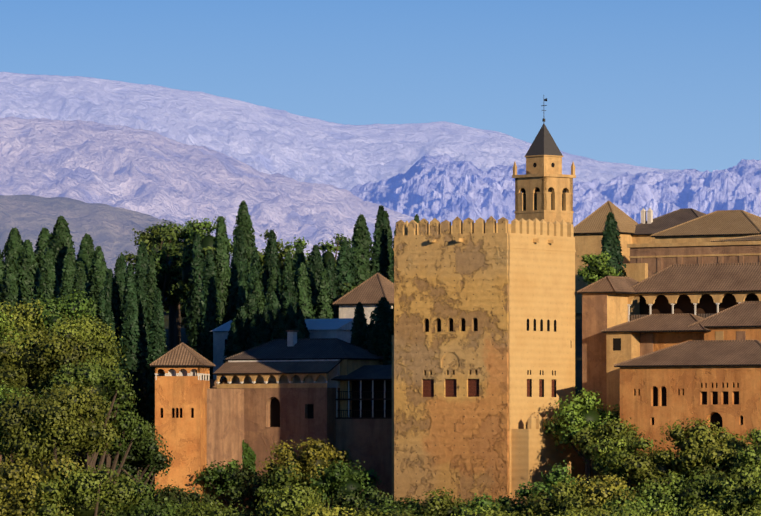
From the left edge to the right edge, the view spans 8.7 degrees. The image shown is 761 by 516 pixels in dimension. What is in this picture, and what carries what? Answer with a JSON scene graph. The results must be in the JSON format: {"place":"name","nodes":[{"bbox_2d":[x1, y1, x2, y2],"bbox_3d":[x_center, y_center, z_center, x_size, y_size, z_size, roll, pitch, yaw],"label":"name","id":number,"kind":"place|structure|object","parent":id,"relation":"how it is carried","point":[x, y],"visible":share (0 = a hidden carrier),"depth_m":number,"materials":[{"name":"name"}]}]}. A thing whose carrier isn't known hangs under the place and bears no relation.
{"place":"outdoors","nodes":[
{"label":"outdoors","id":0,"kind":"place"},
{"bbox_2d":[0,304,581,478],"bbox_3d":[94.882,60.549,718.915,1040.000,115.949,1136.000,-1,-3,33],"label":"hill terrain","id":1,"kind":"structure","parent":0,"point":[578,351],"depth_m":696.94,"materials":[{"name":"soil"}]},
{"bbox_2d":[0,379,227,475],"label":"curtain wall","id":2,"kind":"structure","parent":1,"relation":"on","point":[213,384],"depth_m":635.87,"materials":[{"name":"brown brick"}]},
{"bbox_2d":[155,380,209,506],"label":"tower","id":3,"kind":"structure","parent":1,"relation":"on","point":[181,416],"depth_m":621.30,"materials":[{"name":"orange stone"}]},
{"bbox_2d":[149,342,215,380],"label":"peinador loggia","id":4,"kind":"object","parent":3,"relation":"on","point":[182,361],"visible":0.96,"depth_m":622.07,"materials":[{"name":"brown tile"}]},
{"bbox_2d":[207,388,243,514],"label":"wall","id":5,"kind":"structure","parent":1,"relation":"on","point":[225,422],"depth_m":628.09,"materials":[{"name":"beige stone"}]},
{"bbox_2d":[217,388,339,515],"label":"long wing","id":6,"kind":"structure","parent":1,"relation":"on","point":[272,416],"depth_m":628.35,"materials":[{"name":"brown stone"}]},
{"bbox_2d":[213,330,387,416],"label":"roof","id":7,"kind":"structure","parent":6,"relation":"on","point":[291,361],"depth_m":631.36,"materials":[{"name":"tile"}]},
{"bbox_2d":[211,318,367,378],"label":"pale building","id":8,"kind":"structure","parent":1,"relation":"on","point":[340,328],"depth_m":649.38,"materials":[{"name":"white paint"}]},
{"bbox_2d":[331,365,391,514],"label":"building","id":9,"kind":"structure","parent":1,"relation":"on","point":[363,432],"depth_m":624.89,"materials":[{"name":"stone"}]},
{"bbox_2d":[332,273,393,323],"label":"pyramid pavilion","id":10,"kind":"structure","parent":1,"relation":"on","point":[369,293],"depth_m":657.42,"materials":[{"name":"brown tile"}]},
{"bbox_2d":[0,217,760,515],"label":"tree foliage","id":11,"kind":"object","parent":1,"relation":"on","point":[591,415],"visible":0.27,"depth_m":605.36,"materials":[{"name":"green plant"}]},
{"bbox_2d":[394,233,574,508],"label":"tower","id":12,"kind":"structure","parent":1,"relation":"on","point":[499,323],"depth_m":600.66,"materials":[{"name":"beige stone"}]},
{"bbox_2d":[393,216,575,251],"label":"battlements","id":13,"kind":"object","parent":12,"relation":"on","point":[535,226],"depth_m":601.84,"materials":[{"name":"beige stone"}]},
{"bbox_2d":[423,379,553,396],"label":"comares lattice","id":14,"kind":"object","parent":12,"relation":"in","point":[450,387],"visible":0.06,"depth_m":600.58,"materials":[{"name":"brown wood"}]},
{"bbox_2d":[512,98,575,223],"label":"church bell tower","id":15,"kind":"structure","parent":1,"relation":"on","point":[544,187],"depth_m":745.04,"materials":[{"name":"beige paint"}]},
{"bbox_2d":[574,201,760,314],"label":"palace building","id":16,"kind":"structure","parent":1,"relation":"on","point":[650,246],"depth_m":711.39,"materials":[{"name":"beige paint"}]},
{"bbox_2d":[577,262,760,484],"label":"palace buildings","id":17,"kind":"structure","parent":1,"relation":"on","point":[700,315],"depth_m":604.67,"materials":[{"name":"tile"}]},
{"bbox_2d":[620,366,760,500],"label":"building wall","id":18,"kind":"structure","parent":1,"relation":"on","point":[653,400],"depth_m":589.36,"materials":[{"name":"orange paint"}]},
{"bbox_2d":[0,72,702,190],"bbox_3d":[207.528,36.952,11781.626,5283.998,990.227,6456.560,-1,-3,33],"label":"mountain","id":19,"kind":"structure","parent":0,"point":[268,140],"depth_m":11527.36,"materials":[{"name":"snow"}]},
{"bbox_2d":[0,0,760,171],"label":"sky","id":20,"kind":"structure","parent":0,"point":[660,84],"materials":[{"name":"blue"}]},
{"bbox_2d":[392,335,591,513],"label":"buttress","id":21,"kind":"structure","parent":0,"point":[535,453],"depth_m":597.23,"materials":[{"name":"beige stone"}]},
{"bbox_2d":[350,154,760,226],"bbox_3d":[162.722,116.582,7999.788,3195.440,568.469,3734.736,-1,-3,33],"label":"mountain range","id":22,"kind":"structure","parent":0,"point":[429,188],"depth_m":7697.49,"materials":[{"name":"white snow"}]},
{"label":"ground surface","id":23,"kind":"structure","parent":0,"visible":0},
{"bbox_2d":[0,194,232,275],"bbox_3d":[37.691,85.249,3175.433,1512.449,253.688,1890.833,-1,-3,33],"label":"hill","id":24,"kind":"structure","parent":23,"relation":"on","point":[108,229],"depth_m":3109.68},
{"bbox_2d":[0,116,429,260],"bbox_3d":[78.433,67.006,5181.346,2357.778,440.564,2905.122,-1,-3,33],"label":"mountain","id":25,"kind":"structure","parent":23,"relation":"on","point":[156,175],"depth_m":4952.93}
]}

